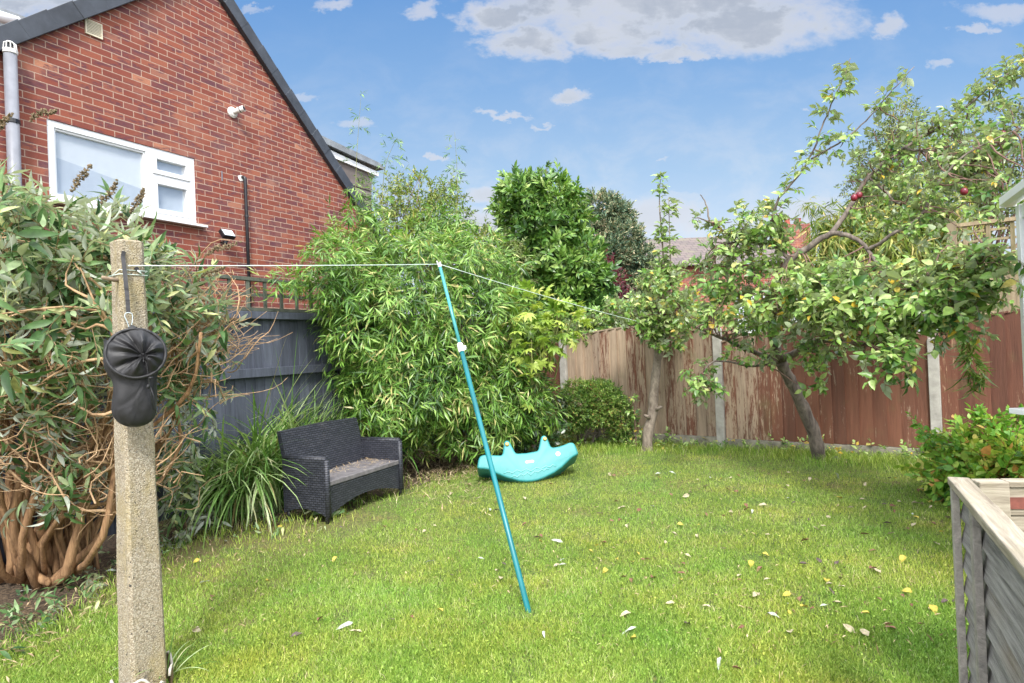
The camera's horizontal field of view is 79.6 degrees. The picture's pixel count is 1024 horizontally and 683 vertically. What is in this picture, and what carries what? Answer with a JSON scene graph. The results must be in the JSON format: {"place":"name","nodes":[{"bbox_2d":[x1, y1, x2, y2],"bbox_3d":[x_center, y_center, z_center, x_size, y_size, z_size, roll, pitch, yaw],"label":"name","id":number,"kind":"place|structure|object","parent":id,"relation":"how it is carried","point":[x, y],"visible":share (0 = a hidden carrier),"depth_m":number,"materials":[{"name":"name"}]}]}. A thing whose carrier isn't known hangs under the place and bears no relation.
{"place":"outdoors","nodes":[
{"label":"outdoors","id":0,"kind":"place"},
{"bbox_2d":[0,0,397,309],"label":"brick house","id":1,"kind":"structure","parent":0,"point":[192,118],"depth_m":7.79,"materials":[{"name":"brick"}]},
{"bbox_2d":[47,119,207,228],"bbox_3d":[-4.441,-1.902,7.199,0.175,0.892,1.798,-3,0,27],"label":"window","id":2,"kind":"structure","parent":1,"relation":"in","point":[167,178],"depth_m":7.17,"materials":[{"name":"white plastic"}]},
{"bbox_2d":[0,400,942,648],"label":"soil bed","id":3,"kind":"object","parent":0,"point":[8,593],"visible":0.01,"depth_m":4.65,"materials":[{"name":"brown soil"}]},
{"bbox_2d":[0,108,292,589],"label":"buddleia","id":4,"kind":"object","parent":3,"relation":"on","point":[72,306],"visible":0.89,"depth_m":3.61,"materials":[{"name":"green plant"}]},
{"bbox_2d":[0,495,359,659],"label":"bed weeds","id":5,"kind":"object","parent":3,"relation":"on","point":[15,609],"visible":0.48,"depth_m":3.53,"materials":[{"name":"green plant"}]},
{"bbox_2d":[108,357,359,547],"bbox_3d":[-2.618,0.862,5.746,2.590,1.374,3.126,-2,0,0],"label":"sedge clump","id":6,"kind":"object","parent":3,"relation":"on","point":[252,480],"visible":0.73,"depth_m":5.21,"materials":[{"name":"green plant"}]},
{"bbox_2d":[0,267,491,564],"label":"dark fence","id":7,"kind":"object","parent":3,"relation":"on","point":[257,371],"visible":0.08,"depth_m":6.02,"materials":[{"name":"paint"}]},
{"bbox_2d":[215,333,443,470],"bbox_3d":[-1.913,0.696,6.818,3.278,1.662,2.668,-2,0,-23],"label":"sedge clump","id":8,"kind":"object","parent":3,"relation":"on","point":[319,418],"visible":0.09,"depth_m":6.27,"materials":[{"name":"green plant"}]},
{"bbox_2d":[277,417,403,523],"bbox_3d":[-1.526,1.130,5.564,0.570,0.785,1.051,-3,0,26],"label":"wicker sofa","id":9,"kind":"object","parent":3,"relation":"on","point":[320,451],"visible":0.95,"depth_m":5.44,"materials":[{"name":"grey wicker"}]},
{"bbox_2d":[330,457,394,473],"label":"seat litter","id":10,"kind":"object","parent":9,"relation":"on","point":[359,463],"visible":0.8,"depth_m":5.73,"materials":[{"name":"plant"}]},
{"bbox_2d":[245,90,572,467],"bbox_3d":[-0.805,-0.728,7.189,2.779,4.434,3.574,-3,0,17],"label":"bamboo","id":11,"kind":"object","parent":3,"relation":"on","point":[388,358],"visible":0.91,"depth_m":6.69,"materials":[{"name":"green plant"}]},
{"bbox_2d":[365,164,520,332],"bbox_3d":[-0.988,-0.543,9.003,2.247,4.105,1.410,-2,0,-21],"label":"loose shrub","id":12,"kind":"object","parent":3,"relation":"on","point":[417,202],"visible":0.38,"depth_m":8.79,"materials":[{"name":"green plant"}]},
{"bbox_2d":[474,225,538,413],"bbox_3d":[-0.045,-0.152,9.377,1.083,3.240,0.919,-2,0,12],"label":"pale shrub","id":13,"kind":"object","parent":3,"relation":"on","point":[520,255],"visible":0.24,"depth_m":9.33,"materials":[{"name":"green plant"}]},
{"bbox_2d":[482,158,621,341],"bbox_3d":[0.677,-0.831,10.269,2.290,4.548,2.131,-3,0,39],"label":"laurel tree","id":14,"kind":"object","parent":3,"relation":"on","point":[541,212],"visible":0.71,"depth_m":9.88,"materials":[{"name":"green plant"}]},
{"bbox_2d":[561,298,638,346],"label":"leafy shrub","id":15,"kind":"object","parent":3,"relation":"on","point":[596,326],"visible":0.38,"depth_m":9.03,"materials":[{"name":"green plant"}]},
{"bbox_2d":[589,249,636,299],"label":"purple shrub","id":16,"kind":"object","parent":3,"relation":"on","point":[622,288],"visible":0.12,"depth_m":11.50,"materials":[{"name":"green plant"}]},
{"bbox_2d":[666,296,727,329],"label":"golden shrub","id":17,"kind":"object","parent":3,"relation":"on","point":[715,317],"visible":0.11,"depth_m":8.72,"materials":[{"name":"green plant"}]},
{"bbox_2d":[554,426,928,463],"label":"ground weeds","id":18,"kind":"object","parent":3,"relation":"on","point":[903,446],"visible":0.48,"depth_m":7.58,"materials":[{"name":"green plant"}]},
{"bbox_2d":[486,309,1023,458],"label":"board fence","id":19,"kind":"object","parent":3,"relation":"on","point":[759,404],"visible":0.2,"depth_m":7.29,"materials":[{"name":"brown wood"}]},
{"bbox_2d":[945,327,997,400],"bbox_3d":[4.006,0.103,5.375,0.567,0.847,0.388,-2,0,-40],"label":"bamboo spray","id":20,"kind":"object","parent":19,"relation":"hanging from","point":[972,375],"visible":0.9,"depth_m":5.33,"materials":[{"name":"green plant"}]},
{"bbox_2d":[692,304,890,340],"bbox_3d":[3.791,0.263,8.552,2.731,2.089,1.153,-3,0,17],"label":"mixed hedge","id":21,"kind":"object","parent":3,"relation":"on","point":[730,336],"visible":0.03,"depth_m":8.54,"materials":[{"name":"green plant"}]},
{"bbox_2d":[834,84,932,330],"bbox_3d":[6.696,-1.712,10.883,1.709,5.819,1.867,-2,0,0],"label":"background tree","id":22,"kind":"object","parent":3,"relation":"on","point":[878,145],"visible":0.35,"depth_m":10.99,"materials":[{"name":"green plant"}]},
{"bbox_2d":[773,93,996,325],"bbox_3d":[4.827,-1.034,8.223,2.864,4.593,1.912,-2,0,0],"label":"tall bamboo","id":23,"kind":"object","parent":3,"relation":"on","point":[893,250],"visible":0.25,"depth_m":7.90,"materials":[{"name":"green plant"}]},
{"bbox_2d":[888,85,1023,255],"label":"background tree","id":24,"kind":"object","parent":3,"relation":"on","point":[1001,233],"visible":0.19,"depth_m":9.39,"materials":[{"name":"green plant"}]},
{"bbox_2d":[946,216,1019,313],"bbox_3d":[5.912,-0.086,6.013,2.620,2.554,0.090,-3,0,35],"label":"trellis","id":25,"kind":"object","parent":3,"relation":"on","point":[951,227],"visible":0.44,"depth_m":6.50,"materials":[{"name":"brown wood"}]},
{"bbox_2d":[0,435,970,682],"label":"lawn","id":26,"kind":"structure","parent":0,"point":[360,522],"depth_m":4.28,"materials":[{"name":"green plant"}]},
{"bbox_2d":[101,239,173,682],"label":"concrete post","id":27,"kind":"object","parent":26,"relation":"on","point":[141,639],"visible":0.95,"depth_m":2.56,"materials":[{"name":"beige concrete"}]},
{"bbox_2d":[103,251,166,426],"bbox_3d":[-1.514,-0.019,2.447,0.214,0.723,0.185,-2,0,10],"label":"peg bag","id":28,"kind":"object","parent":27,"relation":"hanging from","point":[134,359],"visible":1,"depth_m":2.42,"materials":[{"name":"black fabric"}]},
{"bbox_2d":[108,264,634,320],"bbox_3d":[0.060,-0.356,5.189,0.127,0.445,6.283,-3,0,33],"label":"washing line","id":29,"kind":"object","parent":27,"relation":"attached to","point":[323,265],"visible":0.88,"depth_m":3.35,"materials":[{"name":"white plastic"}]},
{"bbox_2d":[111,626,221,682],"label":"grass tuft","id":30,"kind":"object","parent":26,"relation":"on","point":[175,663],"visible":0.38,"depth_m":2.72,"materials":[{"name":"green plant"}]},
{"bbox_2d":[336,621,352,629],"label":"fallen leaf","id":31,"kind":"object","parent":26,"relation":"on","point":[345,624],"visible":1,"depth_m":3.06,"materials":[{"name":"white plant"}]},
{"bbox_2d":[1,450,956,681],"bbox_3d":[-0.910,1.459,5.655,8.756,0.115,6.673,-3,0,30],"label":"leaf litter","id":32,"kind":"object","parent":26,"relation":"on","point":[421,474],"visible":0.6,"depth_m":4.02,"materials":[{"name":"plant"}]},
{"bbox_2d":[436,261,530,612],"bbox_3d":[-0.212,0.442,3.813,0.051,2.085,1.372,-2,0,-24],"label":"line prop","id":33,"kind":"object","parent":26,"relation":"on","point":[461,348],"visible":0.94,"depth_m":3.64,"materials":[{"name":"teal plastic"}]},
{"bbox_2d":[473,391,571,455],"bbox_3d":[0.217,1.101,7.620,1.570,0.914,0.846,-2,-1,-44],"label":"ivy","id":34,"kind":"object","parent":26,"relation":"on","point":[527,445],"visible":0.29,"depth_m":7.53,"materials":[{"name":"green plant"}]},
{"bbox_2d":[477,436,577,482],"bbox_3d":[0.163,1.272,6.436,1.042,0.478,0.382,-2,-27,-2],"label":"whale rocker","id":35,"kind":"object","parent":26,"relation":"on","point":[546,460],"visible":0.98,"depth_m":6.27,"materials":[{"name":"teal plastic"}]},
{"bbox_2d":[488,278,593,453],"bbox_3d":[0.322,0.340,7.305,1.335,2.216,1.197,-2,0,0],"label":"fatsia","id":36,"kind":"object","parent":26,"relation":"on","point":[536,325],"visible":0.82,"depth_m":7.14,"materials":[{"name":"green plant"}]},
{"bbox_2d":[553,375,634,446],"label":"round bush","id":37,"kind":"object","parent":26,"relation":"on","point":[593,409],"visible":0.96,"depth_m":7.97,"materials":[{"name":"green plant"}]},
{"bbox_2d":[620,610,630,615],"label":"fallen leaf","id":38,"kind":"object","parent":26,"relation":"on","point":[625,612],"visible":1,"depth_m":3.09,"materials":[{"name":"white plant"}]},
{"bbox_2d":[625,393,643,446],"bbox_3d":[1.591,1.026,7.965,0.286,0.722,0.316,-2,0,0],"label":"sapling","id":39,"kind":"object","parent":26,"relation":"on","point":[635,419],"visible":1,"depth_m":7.96,"materials":[{"name":"green plant"}]},
{"bbox_2d":[598,171,702,451],"bbox_3d":[1.691,-0.329,7.558,1.340,3.520,1.022,-2,0,0],"label":"slim apple tree","id":40,"kind":"object","parent":26,"relation":"on","point":[661,323],"visible":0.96,"depth_m":7.48,"materials":[{"name":"green plant"}]},
{"bbox_2d":[783,591,790,595],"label":"fallen leaf","id":41,"kind":"object","parent":26,"relation":"on","point":[787,593],"visible":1,"depth_m":3.25,"materials":[{"name":"yellow plant"}]},
{"bbox_2d":[670,43,1023,460],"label":"apple tree","id":42,"kind":"object","parent":26,"relation":"on","point":[956,301],"visible":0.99,"depth_m":5.44,"materials":[{"name":"green plant"}]},
{"bbox_2d":[843,624,854,632],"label":"fallen leaf","id":43,"kind":"object","parent":26,"relation":"on","point":[848,627],"visible":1,"depth_m":2.88,"materials":[{"name":"beige plant"}]},
{"bbox_2d":[860,629,868,635],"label":"fallen leaf","id":44,"kind":"object","parent":26,"relation":"on","point":[865,631],"visible":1,"depth_m":2.83,"materials":[{"name":"beige plant"}]},
{"bbox_2d":[899,555,906,561],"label":"fallen leaf","id":45,"kind":"object","parent":26,"relation":"on","point":[903,557],"visible":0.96,"depth_m":3.64,"materials":[{"name":"yellow plant"}]},
{"bbox_2d":[902,588,911,592],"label":"fallen leaf","id":46,"kind":"object","parent":26,"relation":"on","point":[907,590],"visible":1,"depth_m":3.23,"materials":[{"name":"yellow plant"}]},
{"bbox_2d":[929,605,937,613],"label":"fallen leaf","id":47,"kind":"object","parent":26,"relation":"on","point":[931,607],"visible":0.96,"depth_m":3.02,"materials":[{"name":"yellow plant"}]},
{"bbox_2d":[894,402,1023,513],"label":"yellowing shrub","id":48,"kind":"object","parent":26,"relation":"on","point":[962,450],"visible":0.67,"depth_m":4.76,"materials":[{"name":"green plant"}]},
{"bbox_2d":[947,477,1023,682],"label":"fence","id":49,"kind":"object","parent":26,"relation":"on","point":[991,540],"visible":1,"depth_m":1.70,"materials":[{"name":"grey wood"}]},
{"bbox_2d":[971,478,1023,531],"bbox_3d":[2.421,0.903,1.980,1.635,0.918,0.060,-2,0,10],"label":"table","id":50,"kind":"object","parent":26,"relation":"on","point":[1005,496],"visible":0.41,"depth_m":2.09,"materials":[{"name":"brown wood"}]},
{"bbox_2d":[999,179,1023,379],"bbox_3d":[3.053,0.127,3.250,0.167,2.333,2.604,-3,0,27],"label":"conservatory","id":51,"kind":"object","parent":26,"relation":"on","point":[1013,196],"visible":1,"depth_m":4.25,"materials":[{"name":"white plastic"}]},
{"bbox_2d":[1009,407,1023,414],"bbox_3d":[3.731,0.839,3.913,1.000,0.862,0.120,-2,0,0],"label":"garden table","id":52,"kind":"object","parent":26,"relation":"on","point":[1019,411],"visible":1,"depth_m":3.92,"materials":[{"name":"white plastic"}]},
{"bbox_2d":[0,0,1023,335],"label":"sky","id":53,"kind":"structure","parent":0,"point":[714,96],"materials":[{"name":"blue"}]},
{"bbox_2d":[927,333,940,390],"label":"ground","id":54,"kind":"structure","parent":0,"point":[939,363],"depth_m":24.69,"materials":[{"name":"soil"}]},
{"bbox_2d":[578,187,660,325],"bbox_3d":[2.394,-1.173,14.886,2.813,5.142,2.635,-2,0,0],"label":"conifer","id":55,"kind":"object","parent":54,"relation":"on","point":[615,225],"visible":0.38,"depth_m":14.24,"materials":[{"name":"green plant"}]},
{"bbox_2d":[643,218,811,340],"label":"house","id":56,"kind":"structure","parent":54,"relation":"on","point":[689,247],"depth_m":25.37,"materials":[{"name":"red brick"}]}
]}

